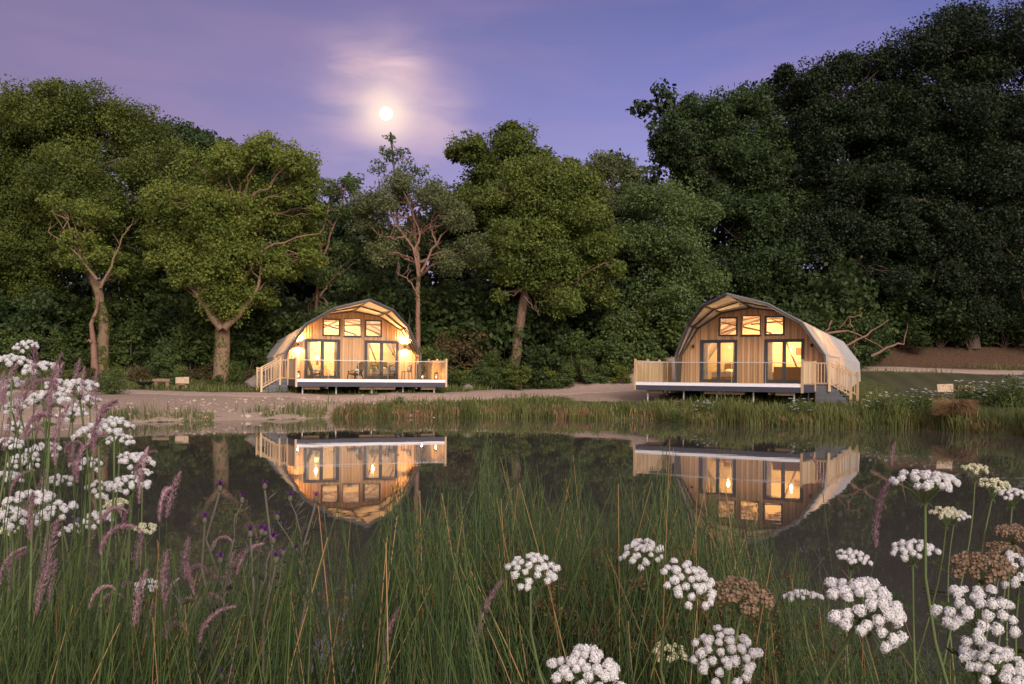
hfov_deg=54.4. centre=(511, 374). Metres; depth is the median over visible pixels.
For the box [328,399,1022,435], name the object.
dry grass
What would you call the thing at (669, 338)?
shrub
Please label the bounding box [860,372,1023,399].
lawn
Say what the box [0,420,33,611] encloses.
water dropwort
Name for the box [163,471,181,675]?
meadow grass
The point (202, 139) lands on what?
dark tree
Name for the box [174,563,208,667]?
meadow grass
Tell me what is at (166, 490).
meadow grass
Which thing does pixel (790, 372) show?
sofa
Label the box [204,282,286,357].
shrub
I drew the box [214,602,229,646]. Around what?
meadow grass
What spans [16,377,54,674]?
meadow grass
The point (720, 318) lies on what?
window
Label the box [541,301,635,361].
shrub
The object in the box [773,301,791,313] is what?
shrub
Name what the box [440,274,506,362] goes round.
shrub
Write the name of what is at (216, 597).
meadow grass
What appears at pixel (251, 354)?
shrub
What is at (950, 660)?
undergrowth
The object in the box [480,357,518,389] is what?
shrub
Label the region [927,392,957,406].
cow parsley
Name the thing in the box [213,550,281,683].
thistle
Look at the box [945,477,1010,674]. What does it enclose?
budding dropwort
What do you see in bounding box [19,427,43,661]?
meadow grass
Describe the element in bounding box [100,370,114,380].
shrub
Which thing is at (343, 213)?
birch tree
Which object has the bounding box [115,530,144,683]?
meadow grass
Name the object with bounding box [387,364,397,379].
dining chair
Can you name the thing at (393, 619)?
meadow grass
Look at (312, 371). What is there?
lounge chair
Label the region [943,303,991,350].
shrub
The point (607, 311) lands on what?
shrub
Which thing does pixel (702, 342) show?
french door
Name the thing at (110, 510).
meadow grass
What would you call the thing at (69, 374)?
shrub
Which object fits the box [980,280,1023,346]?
shrub
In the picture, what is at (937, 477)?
water dropwort
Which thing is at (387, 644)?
dry rushes
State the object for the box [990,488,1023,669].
water dropwort
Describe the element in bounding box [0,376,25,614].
water dropwort
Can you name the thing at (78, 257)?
oak tree
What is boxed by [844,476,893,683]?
meadow grass
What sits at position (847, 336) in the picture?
shrub
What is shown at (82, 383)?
meadow grass
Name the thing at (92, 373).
shrub
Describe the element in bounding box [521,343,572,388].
shrub
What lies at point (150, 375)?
shrub
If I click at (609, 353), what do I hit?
shrub
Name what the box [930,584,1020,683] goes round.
water dropwort
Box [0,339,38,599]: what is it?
water dropwort
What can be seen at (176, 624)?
meadow grass
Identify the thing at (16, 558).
meadow grass
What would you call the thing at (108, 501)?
budding dropwort
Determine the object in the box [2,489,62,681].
water dropwort
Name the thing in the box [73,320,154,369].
shrub
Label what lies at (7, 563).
budding dropwort
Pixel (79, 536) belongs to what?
meadow grass
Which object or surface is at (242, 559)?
meadow grass
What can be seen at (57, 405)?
meadow grass
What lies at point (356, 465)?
pond water
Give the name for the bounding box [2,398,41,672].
water dropwort
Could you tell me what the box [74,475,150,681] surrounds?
water dropwort
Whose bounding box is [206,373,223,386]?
shrub
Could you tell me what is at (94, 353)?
dead tree
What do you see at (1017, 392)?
cow parsley
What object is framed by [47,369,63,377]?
shrub
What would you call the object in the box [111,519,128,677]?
meadow grass
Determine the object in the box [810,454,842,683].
meadow grass
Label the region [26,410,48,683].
meadow grass
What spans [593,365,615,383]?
shrub
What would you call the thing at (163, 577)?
meadow grass
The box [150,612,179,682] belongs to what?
meadow grass
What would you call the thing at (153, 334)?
shrub
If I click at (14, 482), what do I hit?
meadow grass
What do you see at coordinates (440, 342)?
shrub
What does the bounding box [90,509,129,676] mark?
meadow grass
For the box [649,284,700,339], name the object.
shrub
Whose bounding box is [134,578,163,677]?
water dropwort
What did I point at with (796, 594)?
water dropwort
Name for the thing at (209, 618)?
meadow grass
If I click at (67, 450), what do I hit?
meadow grass
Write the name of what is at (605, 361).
shrub
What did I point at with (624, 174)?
willow tree
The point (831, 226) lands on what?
dark oak tree
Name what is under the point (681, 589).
water dropwort
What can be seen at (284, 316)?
shrub
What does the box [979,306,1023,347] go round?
shrub
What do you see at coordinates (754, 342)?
cabin
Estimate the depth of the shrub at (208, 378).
58.27 m
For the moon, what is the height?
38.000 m
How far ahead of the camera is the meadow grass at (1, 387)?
2.32 m
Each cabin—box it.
[256,299,446,393]
[634,293,860,404]
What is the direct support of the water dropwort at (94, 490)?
on the ground at (947, 356)
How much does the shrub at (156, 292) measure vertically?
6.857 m
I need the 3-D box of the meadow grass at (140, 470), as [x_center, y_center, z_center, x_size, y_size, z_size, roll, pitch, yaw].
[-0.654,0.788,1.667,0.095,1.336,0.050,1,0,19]
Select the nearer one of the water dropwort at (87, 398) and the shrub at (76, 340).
the water dropwort at (87, 398)
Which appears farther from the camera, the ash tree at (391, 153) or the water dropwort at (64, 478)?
the ash tree at (391, 153)
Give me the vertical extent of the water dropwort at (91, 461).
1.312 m
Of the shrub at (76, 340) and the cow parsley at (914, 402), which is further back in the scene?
the shrub at (76, 340)
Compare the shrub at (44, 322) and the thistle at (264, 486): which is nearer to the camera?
the thistle at (264, 486)
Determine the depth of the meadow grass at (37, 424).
2.46 m
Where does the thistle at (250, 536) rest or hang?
on the ground at (947, 356)
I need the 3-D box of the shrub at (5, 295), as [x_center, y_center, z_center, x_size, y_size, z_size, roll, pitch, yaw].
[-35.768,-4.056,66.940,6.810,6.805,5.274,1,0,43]
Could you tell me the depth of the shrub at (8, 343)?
60.76 m
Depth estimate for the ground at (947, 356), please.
51.46 m
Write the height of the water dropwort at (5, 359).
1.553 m
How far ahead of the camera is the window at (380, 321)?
57.58 m
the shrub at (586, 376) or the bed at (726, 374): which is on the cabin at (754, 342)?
the bed at (726, 374)
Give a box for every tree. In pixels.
[0,74,205,361]
[35,191,136,378]
[87,297,101,377]
[136,130,329,385]
[149,114,280,310]
[287,171,371,330]
[345,169,495,382]
[367,132,430,280]
[443,119,556,280]
[471,152,628,370]
[580,149,658,280]
[602,172,735,354]
[645,81,819,306]
[764,41,930,315]
[858,0,1023,348]
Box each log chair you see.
[175,377,188,388]
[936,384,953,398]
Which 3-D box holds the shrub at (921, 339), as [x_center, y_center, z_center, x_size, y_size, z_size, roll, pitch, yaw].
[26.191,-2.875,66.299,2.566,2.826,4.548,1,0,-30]
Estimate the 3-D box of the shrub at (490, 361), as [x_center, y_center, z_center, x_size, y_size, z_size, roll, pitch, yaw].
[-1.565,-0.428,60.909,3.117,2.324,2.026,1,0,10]
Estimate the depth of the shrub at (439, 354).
59.65 m
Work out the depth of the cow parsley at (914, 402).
42.97 m
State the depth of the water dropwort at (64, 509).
2.13 m
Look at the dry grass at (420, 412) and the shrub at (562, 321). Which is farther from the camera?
the shrub at (562, 321)
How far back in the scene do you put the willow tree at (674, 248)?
63.27 m
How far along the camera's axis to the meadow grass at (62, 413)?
1.66 m
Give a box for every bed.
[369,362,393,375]
[711,363,732,378]
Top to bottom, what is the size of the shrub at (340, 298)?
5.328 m
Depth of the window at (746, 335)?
51.02 m
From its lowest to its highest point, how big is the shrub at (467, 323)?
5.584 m
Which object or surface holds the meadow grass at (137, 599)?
on the ground at (947, 356)
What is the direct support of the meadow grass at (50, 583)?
on the ground at (947, 356)
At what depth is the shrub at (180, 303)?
64.96 m
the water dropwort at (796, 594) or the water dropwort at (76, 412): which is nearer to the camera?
the water dropwort at (796, 594)
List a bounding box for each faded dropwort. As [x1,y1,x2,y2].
[703,575,775,683]
[917,541,1023,683]
[949,550,1017,683]
[973,523,1023,664]
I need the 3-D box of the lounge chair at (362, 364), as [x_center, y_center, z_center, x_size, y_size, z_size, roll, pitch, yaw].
[-8.698,-0.232,55.592,0.662,1.012,0.831,1,0,41]
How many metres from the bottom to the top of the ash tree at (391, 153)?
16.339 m
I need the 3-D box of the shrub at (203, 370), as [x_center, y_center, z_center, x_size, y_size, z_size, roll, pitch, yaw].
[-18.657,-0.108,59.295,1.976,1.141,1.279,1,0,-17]
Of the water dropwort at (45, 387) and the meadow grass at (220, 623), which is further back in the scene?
the water dropwort at (45, 387)
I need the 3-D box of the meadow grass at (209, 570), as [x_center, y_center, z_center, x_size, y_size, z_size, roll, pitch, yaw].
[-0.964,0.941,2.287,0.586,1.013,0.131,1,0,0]
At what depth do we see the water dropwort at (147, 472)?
4.25 m
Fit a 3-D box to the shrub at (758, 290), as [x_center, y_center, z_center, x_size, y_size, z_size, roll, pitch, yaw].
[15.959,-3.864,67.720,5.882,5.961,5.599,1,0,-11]
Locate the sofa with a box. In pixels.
[772,367,800,379]
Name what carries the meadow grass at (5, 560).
on the ground at (947, 356)
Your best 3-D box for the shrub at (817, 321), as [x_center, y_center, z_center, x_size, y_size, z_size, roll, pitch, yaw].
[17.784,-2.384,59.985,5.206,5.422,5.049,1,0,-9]
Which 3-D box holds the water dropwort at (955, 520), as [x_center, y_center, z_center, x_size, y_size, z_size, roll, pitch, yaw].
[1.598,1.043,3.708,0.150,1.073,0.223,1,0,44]
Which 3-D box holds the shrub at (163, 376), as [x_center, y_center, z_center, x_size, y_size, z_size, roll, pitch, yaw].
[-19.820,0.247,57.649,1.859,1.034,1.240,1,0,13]
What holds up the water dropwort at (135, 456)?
on the ground at (947, 356)
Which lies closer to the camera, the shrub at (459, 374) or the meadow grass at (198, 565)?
the meadow grass at (198, 565)
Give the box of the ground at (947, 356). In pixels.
[0,314,1023,436]
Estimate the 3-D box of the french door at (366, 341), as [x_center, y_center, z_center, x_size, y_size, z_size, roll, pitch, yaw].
[-7.570,-0.853,57.734,2.040,2.220,0.145,1,0,-25]
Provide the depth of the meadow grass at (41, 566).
2.15 m
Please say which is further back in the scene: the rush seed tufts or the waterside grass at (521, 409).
the waterside grass at (521, 409)
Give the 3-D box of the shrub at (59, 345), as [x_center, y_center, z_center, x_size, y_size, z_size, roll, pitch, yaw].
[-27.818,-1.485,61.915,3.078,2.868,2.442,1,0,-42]
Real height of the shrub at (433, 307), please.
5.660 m
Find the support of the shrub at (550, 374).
on the ground at (947, 356)
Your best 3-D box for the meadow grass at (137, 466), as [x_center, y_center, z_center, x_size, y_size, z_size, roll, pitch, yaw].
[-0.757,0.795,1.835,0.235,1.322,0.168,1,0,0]
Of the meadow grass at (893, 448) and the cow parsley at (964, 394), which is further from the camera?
the cow parsley at (964, 394)
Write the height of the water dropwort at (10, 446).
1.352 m
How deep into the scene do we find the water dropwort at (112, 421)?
2.39 m
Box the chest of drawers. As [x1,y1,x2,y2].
[312,365,325,375]
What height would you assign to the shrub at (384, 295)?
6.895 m
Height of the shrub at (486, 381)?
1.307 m
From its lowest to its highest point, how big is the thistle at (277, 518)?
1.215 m
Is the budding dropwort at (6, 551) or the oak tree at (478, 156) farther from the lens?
the oak tree at (478, 156)
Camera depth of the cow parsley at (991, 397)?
42.38 m
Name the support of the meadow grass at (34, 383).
on the ground at (947, 356)
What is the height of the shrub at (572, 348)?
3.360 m
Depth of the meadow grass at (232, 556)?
2.33 m
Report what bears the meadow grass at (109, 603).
on the ground at (947, 356)
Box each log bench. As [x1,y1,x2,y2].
[152,378,170,387]
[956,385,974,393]
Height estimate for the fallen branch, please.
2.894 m
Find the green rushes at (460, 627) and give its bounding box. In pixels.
[0,429,1023,683]
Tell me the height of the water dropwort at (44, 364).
1.496 m
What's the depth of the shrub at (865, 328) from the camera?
61.85 m
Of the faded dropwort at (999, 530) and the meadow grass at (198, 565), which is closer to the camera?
the meadow grass at (198, 565)
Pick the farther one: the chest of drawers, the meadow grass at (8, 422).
the chest of drawers
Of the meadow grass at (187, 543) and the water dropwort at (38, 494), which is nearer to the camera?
the water dropwort at (38, 494)
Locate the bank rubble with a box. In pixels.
[4,394,440,424]
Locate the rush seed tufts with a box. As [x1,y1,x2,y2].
[2,518,879,683]
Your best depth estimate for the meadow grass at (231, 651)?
1.95 m
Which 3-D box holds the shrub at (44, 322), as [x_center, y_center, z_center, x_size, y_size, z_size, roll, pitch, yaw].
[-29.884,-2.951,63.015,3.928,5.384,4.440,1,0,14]
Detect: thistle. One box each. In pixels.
[154,512,275,683]
[187,480,252,683]
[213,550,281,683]
[214,524,286,683]
[230,491,326,683]
[256,480,298,683]
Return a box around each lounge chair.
[307,361,323,378]
[347,361,365,378]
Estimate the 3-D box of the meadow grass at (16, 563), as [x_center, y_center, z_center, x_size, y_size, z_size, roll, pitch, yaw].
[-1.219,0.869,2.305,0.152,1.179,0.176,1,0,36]
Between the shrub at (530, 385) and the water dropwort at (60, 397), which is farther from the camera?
the shrub at (530, 385)
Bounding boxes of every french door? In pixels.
[304,339,339,378]
[364,340,398,378]
[700,340,737,382]
[764,339,804,382]
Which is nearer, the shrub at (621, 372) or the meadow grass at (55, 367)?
the meadow grass at (55, 367)
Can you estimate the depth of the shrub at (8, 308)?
62.82 m
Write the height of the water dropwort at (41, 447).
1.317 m
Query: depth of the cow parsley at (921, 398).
43.49 m
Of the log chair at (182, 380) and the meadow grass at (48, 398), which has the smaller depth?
the meadow grass at (48, 398)
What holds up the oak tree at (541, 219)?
on the ground at (947, 356)
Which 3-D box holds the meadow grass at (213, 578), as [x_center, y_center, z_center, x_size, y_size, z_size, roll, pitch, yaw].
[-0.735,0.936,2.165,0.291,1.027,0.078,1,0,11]
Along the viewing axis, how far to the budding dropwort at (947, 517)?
3.04 m
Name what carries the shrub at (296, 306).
on the ground at (947, 356)
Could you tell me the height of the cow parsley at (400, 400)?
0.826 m
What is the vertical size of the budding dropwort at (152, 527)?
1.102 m
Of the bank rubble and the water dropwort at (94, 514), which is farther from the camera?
the bank rubble
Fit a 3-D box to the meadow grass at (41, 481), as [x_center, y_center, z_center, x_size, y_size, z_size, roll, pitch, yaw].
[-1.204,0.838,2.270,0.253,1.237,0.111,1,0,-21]
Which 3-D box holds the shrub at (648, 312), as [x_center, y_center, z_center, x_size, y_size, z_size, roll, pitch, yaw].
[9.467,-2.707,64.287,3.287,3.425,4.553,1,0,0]
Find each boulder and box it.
[244,374,273,389]
[462,384,472,388]
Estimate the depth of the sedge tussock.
40.90 m
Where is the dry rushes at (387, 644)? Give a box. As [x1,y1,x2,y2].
[0,441,1005,683]
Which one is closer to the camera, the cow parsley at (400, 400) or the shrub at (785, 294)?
the cow parsley at (400, 400)
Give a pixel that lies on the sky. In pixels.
(320, 74)
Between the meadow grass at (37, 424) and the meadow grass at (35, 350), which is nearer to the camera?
the meadow grass at (35, 350)
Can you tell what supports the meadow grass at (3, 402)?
on the ground at (947, 356)
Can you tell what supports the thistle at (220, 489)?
on the ground at (947, 356)
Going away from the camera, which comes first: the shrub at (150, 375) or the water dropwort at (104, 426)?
the water dropwort at (104, 426)
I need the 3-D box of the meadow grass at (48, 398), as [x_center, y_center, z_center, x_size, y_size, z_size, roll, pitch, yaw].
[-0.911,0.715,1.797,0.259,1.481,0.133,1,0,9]
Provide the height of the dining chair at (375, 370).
0.856 m
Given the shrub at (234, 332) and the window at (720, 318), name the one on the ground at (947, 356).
the shrub at (234, 332)
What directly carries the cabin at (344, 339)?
on the ground at (947, 356)
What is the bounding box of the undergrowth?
[123,646,1013,683]
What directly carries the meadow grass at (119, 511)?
on the ground at (947, 356)
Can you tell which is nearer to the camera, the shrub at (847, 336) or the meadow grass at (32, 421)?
the meadow grass at (32, 421)
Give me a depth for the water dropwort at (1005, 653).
1.32 m
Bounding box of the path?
[12,357,1023,401]
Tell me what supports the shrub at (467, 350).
on the ground at (947, 356)
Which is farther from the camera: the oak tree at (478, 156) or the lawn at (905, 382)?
the oak tree at (478, 156)
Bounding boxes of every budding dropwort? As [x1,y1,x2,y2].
[0,505,45,673]
[0,526,44,656]
[102,500,151,677]
[105,497,128,678]
[131,522,156,683]
[652,640,686,679]
[882,506,963,683]
[913,463,988,683]
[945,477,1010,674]
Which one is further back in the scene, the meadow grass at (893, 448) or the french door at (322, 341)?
the french door at (322, 341)
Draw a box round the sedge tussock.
[930,397,980,416]
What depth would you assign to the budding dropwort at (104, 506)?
3.39 m
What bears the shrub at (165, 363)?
on the ground at (947, 356)
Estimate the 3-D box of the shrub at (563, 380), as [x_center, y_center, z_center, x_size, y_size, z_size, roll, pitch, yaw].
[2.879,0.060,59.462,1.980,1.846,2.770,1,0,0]
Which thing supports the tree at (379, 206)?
on the ground at (947, 356)
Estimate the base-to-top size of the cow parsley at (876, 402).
1.622 m
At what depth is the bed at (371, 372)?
59.27 m
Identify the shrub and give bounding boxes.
[0,268,26,316]
[0,286,63,355]
[0,328,46,372]
[7,287,80,367]
[38,328,88,370]
[45,304,98,363]
[47,299,91,351]
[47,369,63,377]
[63,369,77,380]
[66,295,128,355]
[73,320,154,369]
[81,367,99,380]
[87,365,135,394]
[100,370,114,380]
[104,267,189,356]
[105,299,151,347]
[106,363,122,380]
[126,367,148,380]
[133,300,231,369]
[138,365,159,379]
[145,336,187,375]
[149,293,234,356]
[159,370,181,384]
[164,320,213,373]
[169,277,280,366]
[173,365,187,376]
[183,363,212,379]
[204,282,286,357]
[205,370,212,381]
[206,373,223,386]
[225,361,248,384]
[230,300,306,369]
[230,339,268,373]
[243,370,258,381]
[272,310,305,336]
[282,297,326,327]
[325,291,353,309]
[350,258,426,330]
[360,278,451,349]
[361,263,478,357]
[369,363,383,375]
[411,278,490,357]
[419,345,432,359]
[421,347,451,381]
[425,332,457,379]
[434,327,497,375]
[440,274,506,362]
[447,366,460,382]
[449,370,468,385]
[450,281,533,363]
[457,361,491,385]
[458,260,583,367]
[465,348,505,381]
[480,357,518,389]
[481,367,506,387]
[493,279,598,353]
[502,366,531,390]
[504,374,533,388]
[506,305,558,357]
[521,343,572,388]
[528,377,548,388]
[538,365,557,387]
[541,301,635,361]
[541,309,593,350]
[541,328,596,378]
[546,360,577,388]
[566,331,635,375]
[570,269,646,343]
[575,357,597,383]
[575,365,595,383]
[586,313,672,373]
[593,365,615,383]
[599,349,633,379]
[605,281,649,343]
[610,364,631,383]
[621,300,679,356]
[638,307,681,355]
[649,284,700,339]
[709,292,773,303]
[739,283,781,304]
[753,264,873,324]
[761,250,882,338]
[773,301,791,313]
[783,291,852,351]
[813,305,867,367]
[835,301,898,360]
[848,307,896,366]
[860,261,935,325]
[871,283,964,344]
[887,311,934,350]
[900,290,986,345]
[918,288,975,347]
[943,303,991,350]
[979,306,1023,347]
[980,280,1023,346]
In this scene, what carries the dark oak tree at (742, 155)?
on the ground at (947, 356)
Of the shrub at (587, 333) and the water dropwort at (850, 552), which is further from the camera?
the shrub at (587, 333)
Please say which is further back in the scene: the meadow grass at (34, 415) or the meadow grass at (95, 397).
the meadow grass at (95, 397)
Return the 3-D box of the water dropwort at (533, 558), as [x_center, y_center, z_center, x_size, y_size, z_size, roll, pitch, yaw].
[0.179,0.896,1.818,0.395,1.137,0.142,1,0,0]
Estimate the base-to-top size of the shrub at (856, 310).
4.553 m
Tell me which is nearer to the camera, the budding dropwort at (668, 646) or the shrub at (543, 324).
the budding dropwort at (668, 646)
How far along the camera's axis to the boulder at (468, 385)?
58.34 m
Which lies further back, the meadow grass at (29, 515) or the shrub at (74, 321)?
the shrub at (74, 321)
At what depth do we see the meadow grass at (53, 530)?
1.67 m
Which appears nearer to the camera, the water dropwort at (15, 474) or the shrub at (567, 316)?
the water dropwort at (15, 474)
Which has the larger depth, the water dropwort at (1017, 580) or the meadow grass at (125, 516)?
the meadow grass at (125, 516)
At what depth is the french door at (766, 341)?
50.05 m
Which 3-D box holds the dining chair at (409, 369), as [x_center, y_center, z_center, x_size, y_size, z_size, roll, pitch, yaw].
[-5.992,-0.134,57.044,0.558,0.856,0.552,1,0,-29]
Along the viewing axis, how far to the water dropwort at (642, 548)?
2.23 m
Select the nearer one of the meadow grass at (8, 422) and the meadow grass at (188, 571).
the meadow grass at (188, 571)
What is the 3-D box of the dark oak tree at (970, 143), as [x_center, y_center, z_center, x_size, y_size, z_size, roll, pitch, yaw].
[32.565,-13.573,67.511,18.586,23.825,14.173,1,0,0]
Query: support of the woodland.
on the ground at (947, 356)
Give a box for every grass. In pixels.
[0,361,1023,416]
[0,362,17,409]
[0,370,12,660]
[0,376,63,556]
[0,377,27,520]
[0,379,8,438]
[0,403,63,588]
[0,417,10,465]
[0,469,34,572]
[0,546,26,597]
[1,386,1023,436]
[1,548,39,609]
[2,412,57,683]
[4,491,35,683]
[6,496,35,651]
[7,544,16,665]
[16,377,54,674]
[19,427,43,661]
[19,546,48,677]
[21,344,40,683]
[23,468,46,665]
[24,517,61,652]
[25,353,63,681]
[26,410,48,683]
[31,558,58,683]
[32,405,78,683]
[32,562,51,679]
[34,403,69,682]
[36,362,64,683]
[39,440,84,638]
[41,358,80,631]
[44,426,80,611]
[55,431,105,683]
[61,404,104,683]
[63,441,93,683]
[64,371,100,669]
[66,400,119,683]
[68,523,141,681]
[73,446,86,683]
[79,366,143,683]
[87,584,115,683]
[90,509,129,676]
[93,592,122,667]
[100,449,157,679]
[100,506,127,683]
[103,585,121,643]
[104,505,122,665]
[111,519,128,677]
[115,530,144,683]
[121,569,148,683]
[126,446,148,668]
[135,602,153,683]
[139,549,171,683]
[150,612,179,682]
[156,486,173,683]
[156,619,188,682]
[162,578,179,681]
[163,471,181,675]
[167,536,190,661]
[169,596,195,660]
[171,575,230,683]
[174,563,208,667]
[174,568,215,651]
[181,556,194,683]
[184,592,224,661]
[185,605,234,683]
[190,535,232,642]
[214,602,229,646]
[221,542,263,683]
[221,552,234,670]
[225,548,262,646]
[226,644,248,665]
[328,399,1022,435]
[381,606,400,670]
[463,580,502,680]
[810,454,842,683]
[831,441,895,683]
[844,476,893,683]
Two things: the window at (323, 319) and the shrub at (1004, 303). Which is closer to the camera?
the window at (323, 319)
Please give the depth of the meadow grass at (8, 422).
2.35 m
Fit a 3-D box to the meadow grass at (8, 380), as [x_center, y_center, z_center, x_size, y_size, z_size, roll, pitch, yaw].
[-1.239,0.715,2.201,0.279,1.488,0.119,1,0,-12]
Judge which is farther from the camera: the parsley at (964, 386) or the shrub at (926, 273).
the shrub at (926, 273)
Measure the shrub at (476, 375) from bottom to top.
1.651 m
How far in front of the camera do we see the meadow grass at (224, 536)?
2.27 m
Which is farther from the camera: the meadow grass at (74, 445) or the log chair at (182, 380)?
the log chair at (182, 380)
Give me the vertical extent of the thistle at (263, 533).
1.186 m
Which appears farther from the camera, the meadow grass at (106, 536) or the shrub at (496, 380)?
the shrub at (496, 380)
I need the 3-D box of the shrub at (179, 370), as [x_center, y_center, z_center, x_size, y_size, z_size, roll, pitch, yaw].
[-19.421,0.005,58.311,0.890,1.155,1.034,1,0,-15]
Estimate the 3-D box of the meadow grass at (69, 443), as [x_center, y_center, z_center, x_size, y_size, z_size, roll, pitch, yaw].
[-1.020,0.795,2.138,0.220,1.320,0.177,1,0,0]
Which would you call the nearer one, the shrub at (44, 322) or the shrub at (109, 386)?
the shrub at (109, 386)
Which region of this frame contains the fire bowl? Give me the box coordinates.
[135,381,153,388]
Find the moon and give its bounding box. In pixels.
[380,107,391,119]
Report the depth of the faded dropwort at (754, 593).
1.65 m
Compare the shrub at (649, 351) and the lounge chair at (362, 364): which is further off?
the shrub at (649, 351)
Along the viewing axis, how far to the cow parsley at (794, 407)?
43.92 m
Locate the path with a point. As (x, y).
(583, 388)
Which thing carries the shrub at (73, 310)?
on the ground at (947, 356)
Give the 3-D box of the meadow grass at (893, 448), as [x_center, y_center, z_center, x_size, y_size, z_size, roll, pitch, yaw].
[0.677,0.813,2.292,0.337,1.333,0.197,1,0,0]
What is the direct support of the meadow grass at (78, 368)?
on the ground at (947, 356)
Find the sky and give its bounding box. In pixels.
[0,0,1023,301]
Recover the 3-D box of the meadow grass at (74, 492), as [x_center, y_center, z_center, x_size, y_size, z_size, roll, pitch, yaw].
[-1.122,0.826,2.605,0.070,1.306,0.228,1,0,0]
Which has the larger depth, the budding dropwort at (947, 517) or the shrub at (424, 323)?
the shrub at (424, 323)
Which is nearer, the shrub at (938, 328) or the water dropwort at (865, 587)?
the water dropwort at (865, 587)
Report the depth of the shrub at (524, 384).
59.45 m
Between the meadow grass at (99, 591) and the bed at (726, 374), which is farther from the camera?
the bed at (726, 374)
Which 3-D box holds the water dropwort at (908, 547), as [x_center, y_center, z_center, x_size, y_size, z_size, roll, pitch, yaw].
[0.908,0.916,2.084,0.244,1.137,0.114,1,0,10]
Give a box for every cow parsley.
[89,373,116,392]
[393,395,407,402]
[659,406,686,421]
[692,400,712,414]
[781,396,814,416]
[861,389,893,413]
[872,389,926,422]
[905,385,935,408]
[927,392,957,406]
[943,380,985,401]
[976,378,1009,404]
[981,369,1023,409]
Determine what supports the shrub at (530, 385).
on the ground at (947, 356)
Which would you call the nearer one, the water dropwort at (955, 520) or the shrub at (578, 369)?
the water dropwort at (955, 520)
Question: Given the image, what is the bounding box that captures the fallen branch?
[825,312,907,356]
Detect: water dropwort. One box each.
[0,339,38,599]
[0,353,33,587]
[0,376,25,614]
[0,389,71,658]
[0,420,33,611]
[0,437,24,681]
[0,471,23,650]
[0,505,38,683]
[2,378,99,681]
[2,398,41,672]
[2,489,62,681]
[7,453,39,678]
[19,378,76,658]
[21,360,107,670]
[25,441,63,682]
[30,474,73,675]
[32,433,135,663]
[34,501,78,664]
[49,457,102,674]
[54,407,98,681]
[58,523,87,613]
[70,422,123,683]
[72,394,133,629]
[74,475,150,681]
[76,451,155,683]
[83,415,137,675]
[83,509,152,683]
[84,479,122,676]
[132,468,159,676]
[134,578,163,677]
[505,552,560,683]
[547,644,624,683]
[619,538,687,683]
[659,557,749,683]
[689,624,763,683]
[781,589,828,683]
[821,576,907,683]
[835,548,882,683]
[889,469,960,683]
[890,538,941,683]
[921,508,970,683]
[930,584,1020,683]
[958,640,1023,683]
[986,550,1023,675]
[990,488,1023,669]
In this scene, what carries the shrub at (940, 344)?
on the ground at (947, 356)
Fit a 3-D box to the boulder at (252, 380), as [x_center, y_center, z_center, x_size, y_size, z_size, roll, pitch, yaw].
[-13.995,0.557,55.498,1.886,1.146,1.233,1,0,0]
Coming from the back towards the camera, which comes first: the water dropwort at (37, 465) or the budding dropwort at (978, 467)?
the budding dropwort at (978, 467)
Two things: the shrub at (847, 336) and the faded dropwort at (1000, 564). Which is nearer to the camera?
the faded dropwort at (1000, 564)
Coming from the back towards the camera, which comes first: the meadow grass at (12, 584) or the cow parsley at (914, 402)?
the cow parsley at (914, 402)
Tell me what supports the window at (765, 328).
in the cabin at (754, 342)
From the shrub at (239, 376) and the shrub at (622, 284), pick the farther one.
the shrub at (622, 284)
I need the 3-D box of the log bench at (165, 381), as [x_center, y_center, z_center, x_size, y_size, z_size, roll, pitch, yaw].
[-19.653,0.494,55.810,0.960,0.529,0.259,1,0,-3]
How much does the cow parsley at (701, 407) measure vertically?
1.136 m
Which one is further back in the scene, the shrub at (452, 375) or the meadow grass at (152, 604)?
the shrub at (452, 375)
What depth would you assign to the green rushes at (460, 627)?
2.19 m
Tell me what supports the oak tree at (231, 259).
on the ground at (947, 356)
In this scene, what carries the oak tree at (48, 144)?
on the ground at (947, 356)
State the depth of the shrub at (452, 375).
60.57 m
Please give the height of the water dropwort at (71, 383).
1.458 m
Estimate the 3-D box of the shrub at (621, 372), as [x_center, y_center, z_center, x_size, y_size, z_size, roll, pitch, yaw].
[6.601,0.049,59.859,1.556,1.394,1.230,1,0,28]
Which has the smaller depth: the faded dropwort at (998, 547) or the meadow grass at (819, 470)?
the meadow grass at (819, 470)
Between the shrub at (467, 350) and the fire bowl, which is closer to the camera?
the fire bowl
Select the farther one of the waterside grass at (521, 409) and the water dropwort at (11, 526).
the waterside grass at (521, 409)
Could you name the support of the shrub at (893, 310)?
on the ground at (947, 356)
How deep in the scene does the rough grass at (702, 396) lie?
52.58 m
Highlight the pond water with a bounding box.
[0,417,1023,683]
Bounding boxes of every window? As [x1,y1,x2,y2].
[322,318,340,335]
[343,318,361,336]
[365,320,381,336]
[718,317,737,335]
[741,315,760,336]
[764,316,784,335]
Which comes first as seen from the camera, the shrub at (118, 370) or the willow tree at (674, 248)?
the shrub at (118, 370)
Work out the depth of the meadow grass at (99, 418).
1.55 m
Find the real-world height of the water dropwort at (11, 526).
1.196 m
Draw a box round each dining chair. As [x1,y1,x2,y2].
[372,364,382,378]
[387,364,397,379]
[401,365,411,379]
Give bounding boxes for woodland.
[0,77,1022,337]
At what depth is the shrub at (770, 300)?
64.08 m
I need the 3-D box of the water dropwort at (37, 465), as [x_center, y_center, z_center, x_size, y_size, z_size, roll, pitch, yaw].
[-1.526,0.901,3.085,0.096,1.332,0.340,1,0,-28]
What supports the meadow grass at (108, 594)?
on the ground at (947, 356)

